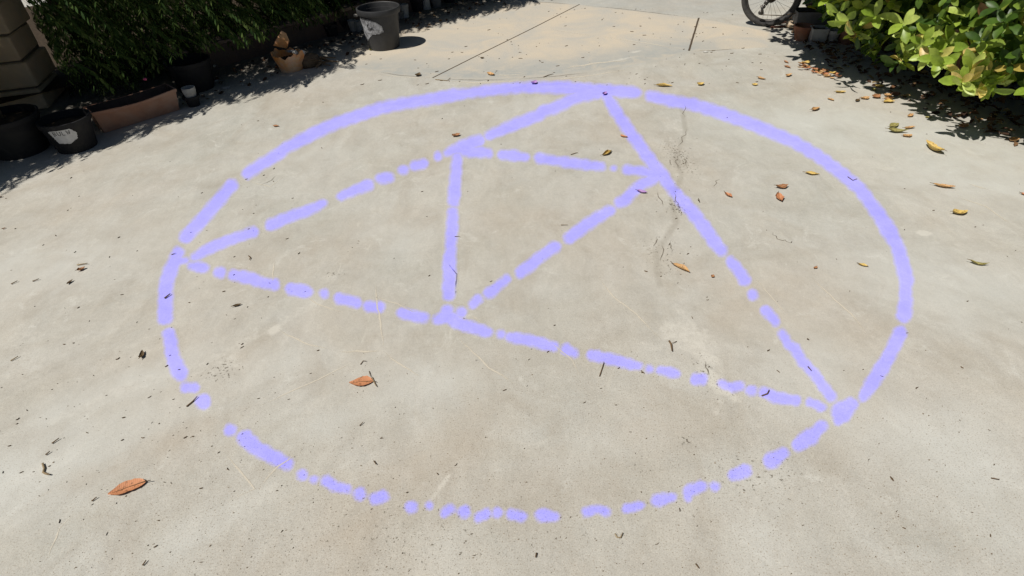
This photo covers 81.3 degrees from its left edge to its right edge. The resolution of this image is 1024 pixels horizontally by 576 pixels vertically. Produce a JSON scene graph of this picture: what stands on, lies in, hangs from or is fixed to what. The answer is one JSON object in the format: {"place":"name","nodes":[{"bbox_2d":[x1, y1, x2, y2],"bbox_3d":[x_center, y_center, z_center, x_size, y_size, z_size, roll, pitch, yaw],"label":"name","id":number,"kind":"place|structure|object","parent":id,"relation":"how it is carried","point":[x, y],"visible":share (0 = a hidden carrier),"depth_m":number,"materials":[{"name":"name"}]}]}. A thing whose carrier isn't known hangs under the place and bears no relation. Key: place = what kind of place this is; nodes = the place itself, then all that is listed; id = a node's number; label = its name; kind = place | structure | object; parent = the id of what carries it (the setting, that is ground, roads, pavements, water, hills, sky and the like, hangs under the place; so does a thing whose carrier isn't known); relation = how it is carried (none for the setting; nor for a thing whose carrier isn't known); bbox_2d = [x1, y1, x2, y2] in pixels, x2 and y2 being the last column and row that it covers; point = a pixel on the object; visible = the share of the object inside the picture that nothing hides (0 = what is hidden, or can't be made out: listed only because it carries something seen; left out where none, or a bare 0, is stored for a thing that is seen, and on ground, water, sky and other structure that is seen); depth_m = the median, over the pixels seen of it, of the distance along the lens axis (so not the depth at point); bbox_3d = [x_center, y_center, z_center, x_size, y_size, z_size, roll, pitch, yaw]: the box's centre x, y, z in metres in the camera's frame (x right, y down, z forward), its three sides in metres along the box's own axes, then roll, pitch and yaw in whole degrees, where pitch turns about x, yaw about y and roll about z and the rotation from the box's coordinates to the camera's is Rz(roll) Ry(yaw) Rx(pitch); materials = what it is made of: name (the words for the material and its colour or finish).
{"place":"outdoors","nodes":[
{"label":"outdoors","id":0,"kind":"place"},
{"bbox_2d":[0,0,357,103],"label":"soil","id":1,"kind":"structure","parent":0,"point":[59,80],"depth_m":5.01,"materials":[{"name":"brown soil"}]},
{"bbox_2d":[24,0,365,96],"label":"feathery hedge","id":2,"kind":"object","parent":1,"relation":"on","point":[72,18],"visible":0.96,"depth_m":4.36,"materials":[{"name":"green plant"}]},
{"bbox_2d":[0,0,1023,575],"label":"ground","id":3,"kind":"structure","parent":0,"point":[122,220],"depth_m":2.38,"materials":[{"name":"concrete"}]},
{"bbox_2d":[0,104,49,160],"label":"plant pot","id":4,"kind":"object","parent":3,"relation":"on","point":[22,136],"visible":0.95,"depth_m":3.78,"materials":[{"name":"black plastic"}]},
{"bbox_2d":[0,0,63,108],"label":"stone pillar","id":5,"kind":"structure","parent":3,"relation":"on","point":[27,65],"depth_m":4.34,"materials":[{"name":"stone"}]},
{"bbox_2d":[42,463,49,474],"bbox_3d":[-1.509,0.588,1.923,0.070,0.008,0.017,27,48,32],"label":"twig","id":6,"kind":"object","parent":3,"relation":"on","point":[43,470],"visible":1,"depth_m":1.92,"materials":[{"name":"brown wood"}]},
{"bbox_2d":[35,108,97,154],"bbox_3d":[-2.860,-1.009,3.864,0.306,0.200,0.306,-3,38,0],"label":"plant pot","id":7,"kind":"object","parent":3,"relation":"on","point":[68,131],"visible":1,"depth_m":3.81,"materials":[{"name":"black plastic"}]},
{"bbox_2d":[108,478,150,494],"bbox_3d":[-1.192,0.618,1.861,0.123,0.009,0.049,-13,40,-12],"label":"dry leaf","id":8,"kind":"object","parent":3,"relation":"on","point":[126,486],"visible":1,"depth_m":1.86,"materials":[{"name":"orange plant"}]},
{"bbox_2d":[83,83,178,132],"bbox_3d":[-2.661,-1.269,4.213,0.201,0.155,0.565,29,49,34],"label":"planter trough","id":9,"kind":"object","parent":3,"relation":"on","point":[130,109],"visible":0.98,"depth_m":4.18,"materials":[{"name":"ceramic"}]},
{"bbox_2d":[163,53,214,92],"bbox_3d":[-2.498,-1.672,4.657,0.336,0.220,0.336,-13,40,-12],"label":"plant pot","id":10,"kind":"object","parent":3,"relation":"on","point":[195,69],"visible":0.94,"depth_m":4.59,"materials":[{"name":"black plastic"}]},
{"bbox_2d":[182,93,199,106],"bbox_3d":[-2.359,-1.385,4.404,0.120,0.075,0.120,-1,39,3],"label":"plant pot","id":11,"kind":"object","parent":3,"relation":"on","point":[193,101],"visible":0.85,"depth_m":4.38,"materials":[{"name":"black plastic"}]},
{"bbox_2d":[181,85,196,97],"bbox_3d":[-2.361,-1.417,4.380,0.094,0.115,0.094,23,45,29],"label":"plastic cup","id":12,"kind":"object","parent":11,"relation":"in","point":[188,91],"visible":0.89,"depth_m":4.34,"materials":[{"name":"grey plastic"}]},
{"bbox_2d":[55,0,505,148],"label":"leaf litter","id":13,"kind":"object","parent":3,"relation":"on","point":[264,78],"visible":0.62,"depth_m":5.45,"materials":[{"name":"brown plant"}]},
{"bbox_2d":[271,31,304,72],"bbox_3d":[-1.844,-1.937,4.902,0.256,0.275,0.263,-6,39,-4],"label":"broken plant pot","id":14,"kind":"object","parent":3,"relation":"on","point":[286,61],"visible":0.98,"depth_m":4.92,"materials":[{"name":"orange ceramic"}]},
{"bbox_2d":[163,0,443,69],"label":"kerb wall","id":15,"kind":"structure","parent":3,"relation":"on","point":[256,48],"depth_m":5.36,"materials":[{"name":"grey concrete"}]},
{"bbox_2d":[302,53,338,68],"bbox_3d":[-1.613,-1.919,5.005,0.343,0.100,0.170,-3,38,0],"label":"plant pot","id":16,"kind":"object","parent":3,"relation":"on","point":[312,60],"visible":0.98,"depth_m":4.97,"materials":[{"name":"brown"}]},
{"bbox_2d":[347,19,355,31],"bbox_3d":[-1.550,-2.550,5.794,0.082,0.100,0.082,24,46,29],"label":"plastic cup","id":17,"kind":"object","parent":3,"relation":"on","point":[351,24],"visible":0.99,"depth_m":5.77,"materials":[{"name":"black plastic"}]},
{"bbox_2d":[354,20,362,31],"bbox_3d":[-1.488,-2.551,5.799,0.086,0.090,0.086,-9,39,-8],"label":"plastic cup","id":18,"kind":"object","parent":3,"relation":"on","point":[358,25],"visible":0.77,"depth_m":5.78,"materials":[{"name":"black plastic"}]},
{"bbox_2d":[349,376,376,385],"bbox_3d":[-0.544,0.339,2.169,0.093,0.006,0.049,-17,41,-17],"label":"dry leaf","id":19,"kind":"object","parent":3,"relation":"on","point":[362,380],"visible":1,"depth_m":2.17,"materials":[{"name":"orange plant"}]},
{"bbox_2d":[353,1,399,50],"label":"plant pot","id":20,"kind":"object","parent":3,"relation":"on","point":[380,22],"visible":1,"depth_m":5.19,"materials":[{"name":"black plastic"}]},
{"bbox_2d":[398,11,403,18],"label":"plant pot","id":21,"kind":"object","parent":3,"relation":"on","point":[400,14],"visible":0.66,"depth_m":6.08,"materials":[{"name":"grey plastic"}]},
{"bbox_2d":[399,3,408,17],"bbox_3d":[-1.102,-2.843,6.112,0.092,0.125,0.092,8,40,13],"label":"plastic cup","id":22,"kind":"object","parent":3,"relation":"on","point":[404,7],"visible":0.91,"depth_m":6.08,"materials":[{"name":"black plastic"}]},
{"bbox_2d":[422,0,430,9],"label":"plastic cup","id":23,"kind":"object","parent":3,"relation":"on","point":[426,5],"visible":0.98,"depth_m":6.33,"materials":[{"name":"black plastic"}]},
{"bbox_2d":[431,0,440,7],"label":"plant pot","id":24,"kind":"object","parent":3,"relation":"on","point":[436,3],"visible":1,"depth_m":6.39,"materials":[{"name":"grey plastic"}]},
{"bbox_2d":[1,80,1015,571],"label":"plant crumbs","id":25,"kind":"object","parent":3,"relation":"on","point":[381,438],"visible":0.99,"depth_m":2.15,"materials":[{"name":"brown plant"}]},
{"bbox_2d":[39,350,992,575],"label":"grit","id":26,"kind":"object","parent":3,"relation":"on","point":[508,481],"visible":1,"depth_m":1.76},
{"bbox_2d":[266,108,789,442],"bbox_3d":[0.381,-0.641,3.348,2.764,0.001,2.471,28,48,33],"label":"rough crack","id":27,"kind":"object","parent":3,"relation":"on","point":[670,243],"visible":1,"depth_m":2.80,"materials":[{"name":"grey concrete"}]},
{"bbox_2d":[50,61,1007,549],"bbox_3d":[0.448,-0.577,3.264,3.959,0.001,4.018,-3,38,0],"label":"hairline crack","id":28,"kind":"object","parent":3,"relation":"on","point":[474,317],"visible":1,"depth_m":2.39,"materials":[{"name":"beige concrete"}]},
{"bbox_2d":[153,78,918,526],"bbox_3d":[0.077,-0.459,3.141,3.592,0.001,3.668,-3,38,0],"label":"chalk drawing","id":29,"kind":"object","parent":3,"relation":"on","point":[831,402],"visible":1,"depth_m":2.71,"materials":[{"name":"lavender chalk"}]},
{"bbox_2d":[388,1,725,79],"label":"slab edge","id":30,"kind":"object","parent":3,"relation":"on","point":[568,74],"visible":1,"depth_m":4.92,"materials":[{"name":"grey concrete"}]},
{"bbox_2d":[360,8,762,84],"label":"slab crumbs","id":31,"kind":"object","parent":3,"relation":"on","point":[581,57],"visible":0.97,"depth_m":4.94,"materials":[{"name":"grey concrete"}]},
{"bbox_2d":[432,4,698,77],"bbox_3d":[0.690,-2.075,5.128,1.558,0.001,2.460,20,44,27],"label":"slab joint","id":32,"kind":"object","parent":3,"relation":"on","point":[553,17],"visible":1,"depth_m":5.21,"materials":[{"name":"brown"}]},
{"bbox_2d":[558,24,698,46],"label":"slab ridge","id":33,"kind":"structure","parent":3,"relation":"on","point":[642,42],"depth_m":5.22,"materials":[{"name":"beige concrete"}]},
{"bbox_2d":[654,83,671,85],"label":"dry leaf","id":34,"kind":"object","parent":3,"relation":"on","point":[662,84],"visible":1,"depth_m":4.32,"materials":[{"name":"yellow plant"}]},
{"bbox_2d":[670,261,689,271],"bbox_3d":[0.742,-0.097,2.625,0.103,0.018,0.026,27,47,32],"label":"dry leaf","id":35,"kind":"object","parent":3,"relation":"on","point":[683,267],"visible":1,"depth_m":2.62,"materials":[{"name":"orange plant"}]},
{"bbox_2d":[770,25,785,27],"bbox_3d":[2.410,-2.345,5.342,0.200,0.017,0.025,-7,39,-6],"label":"wooden strip","id":36,"kind":"object","parent":3,"relation":"on","point":[779,26],"visible":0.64,"depth_m":5.33,"materials":[{"name":"brown wood"}]},
{"bbox_2d":[775,191,783,199],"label":"dry leaf","id":37,"kind":"object","parent":3,"relation":"on","point":[778,195],"visible":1,"depth_m":3.06,"materials":[{"name":"brown plant"}]},
{"bbox_2d":[776,184,787,187],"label":"dry leaf","id":38,"kind":"object","parent":3,"relation":"on","point":[782,185],"visible":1,"depth_m":3.14,"materials":[{"name":"brown plant"}]},
{"bbox_2d":[786,20,793,28],"bbox_3d":[2.474,-2.344,5.301,0.081,0.070,0.144,-3,39,0],"label":"stone","id":39,"kind":"object","parent":3,"relation":"on","point":[789,23],"visible":0.89,"depth_m":5.27,"materials":[{"name":"white stone"}]},
{"bbox_2d":[793,23,813,40],"bbox_3d":[2.445,-2.151,5.018,0.160,0.115,0.160,-13,40,-12],"label":"plant pot","id":40,"kind":"object","parent":3,"relation":"on","point":[802,31],"visible":0.98,"depth_m":4.99,"materials":[{"name":"ceramic"}]},
{"bbox_2d":[803,171,818,174],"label":"dry leaf","id":41,"kind":"object","parent":3,"relation":"on","point":[811,172],"visible":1,"depth_m":3.23,"materials":[{"name":"yellow plant"}]},
{"bbox_2d":[741,0,882,32],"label":"bicycle","id":42,"kind":"object","parent":3,"relation":"on","point":[751,16],"visible":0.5,"depth_m":5.30,"materials":[{"name":"metal"}]},
{"bbox_2d":[792,7,833,29],"bbox_3d":[2.636,-2.352,5.221,0.329,0.160,0.180,2,39,7],"label":"trough box","id":43,"kind":"object","parent":3,"relation":"on","point":[809,16],"visible":0.26,"depth_m":5.15,"materials":[{"name":"grey plastic"}]},
{"bbox_2d":[808,25,829,43],"bbox_3d":[2.536,-2.098,4.941,0.125,0.120,0.120,4,39,9],"label":"square pot","id":44,"kind":"object","parent":3,"relation":"on","point":[819,33],"visible":0.84,"depth_m":4.90,"materials":[{"name":"grey plastic"}]},
{"bbox_2d":[827,28,840,43],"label":"plant pot","id":45,"kind":"object","parent":3,"relation":"on","point":[833,35],"visible":0.81,"depth_m":4.89,"materials":[{"name":"grey plastic"}]},
{"bbox_2d":[838,28,851,44],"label":"plant pot","id":46,"kind":"object","parent":3,"relation":"on","point":[842,40],"visible":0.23,"depth_m":4.88,"materials":[{"name":"ceramic"}]},
{"bbox_2d":[888,123,898,126],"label":"dry leaf","id":47,"kind":"object","parent":3,"relation":"on","point":[893,124],"visible":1,"depth_m":3.66,"materials":[{"name":"yellow plant"}]},
{"bbox_2d":[887,127,907,131],"bbox_3d":[2.308,-0.948,3.584,0.127,0.024,0.036,5,39,10],"label":"dry leaf","id":48,"kind":"object","parent":3,"relation":"on","point":[894,129],"visible":1,"depth_m":3.59,"materials":[{"name":"yellow plant"}]},
{"bbox_2d":[802,0,1023,101],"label":"broadleaf shrub","id":49,"kind":"object","parent":3,"relation":"on","point":[938,36],"visible":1,"depth_m":3.40,"materials":[{"name":"green plant"}]},
{"bbox_2d":[803,20,1023,145],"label":"leaf litter","id":50,"kind":"object","parent":3,"relation":"on","point":[994,114],"visible":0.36,"depth_m":4.02,"materials":[{"name":"brown plant"}]},
{"bbox_2d":[926,140,945,150],"bbox_3d":[2.402,-0.795,3.378,0.055,0.032,0.155,-14,40,-13],"label":"dry leaf","id":51,"kind":"object","parent":3,"relation":"on","point":[933,145],"visible":1,"depth_m":3.39,"materials":[{"name":"yellow plant"}]},
{"bbox_2d":[930,182,954,186],"bbox_3d":[2.216,-0.530,3.070,0.115,0.014,0.027,14,41,20],"label":"dry leaf","id":52,"kind":"object","parent":3,"relation":"on","point":[943,185],"visible":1,"depth_m":3.07,"materials":[{"name":"brown plant"}]},
{"bbox_2d":[953,209,967,213],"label":"dry leaf","id":53,"kind":"object","parent":3,"relation":"on","point":[957,211],"visible":1,"depth_m":2.88,"materials":[{"name":"yellow plant"}]},
{"bbox_2d":[948,52,976,74],"bbox_3d":[3.178,-1.560,4.160,0.246,0.200,0.246,-30,46,-29],"label":"plant pot","id":54,"kind":"object","parent":3,"relation":"on","point":[958,65],"visible":0.03,"depth_m":4.11,"materials":[{"name":"ceramic"}]},
{"bbox_2d":[959,123,968,126],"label":"dry leaf","id":55,"kind":"object","parent":3,"relation":"on","point":[963,125],"visible":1,"depth_m":3.61,"materials":[{"name":"brown plant"}]},
{"bbox_2d":[968,259,989,264],"bbox_3d":[1.998,-0.108,2.557,0.084,0.016,0.017,13,41,19],"label":"dry leaf","id":56,"kind":"object","parent":3,"relation":"on","point":[978,263],"visible":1,"depth_m":2.56,"materials":[{"name":"yellow plant"}]},
{"bbox_2d":[1009,137,1019,140],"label":"dry leaf","id":57,"kind":"object","parent":3,"relation":"on","point":[1013,138],"visible":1,"depth_m":3.45,"materials":[{"name":"brown plant"}]}
]}

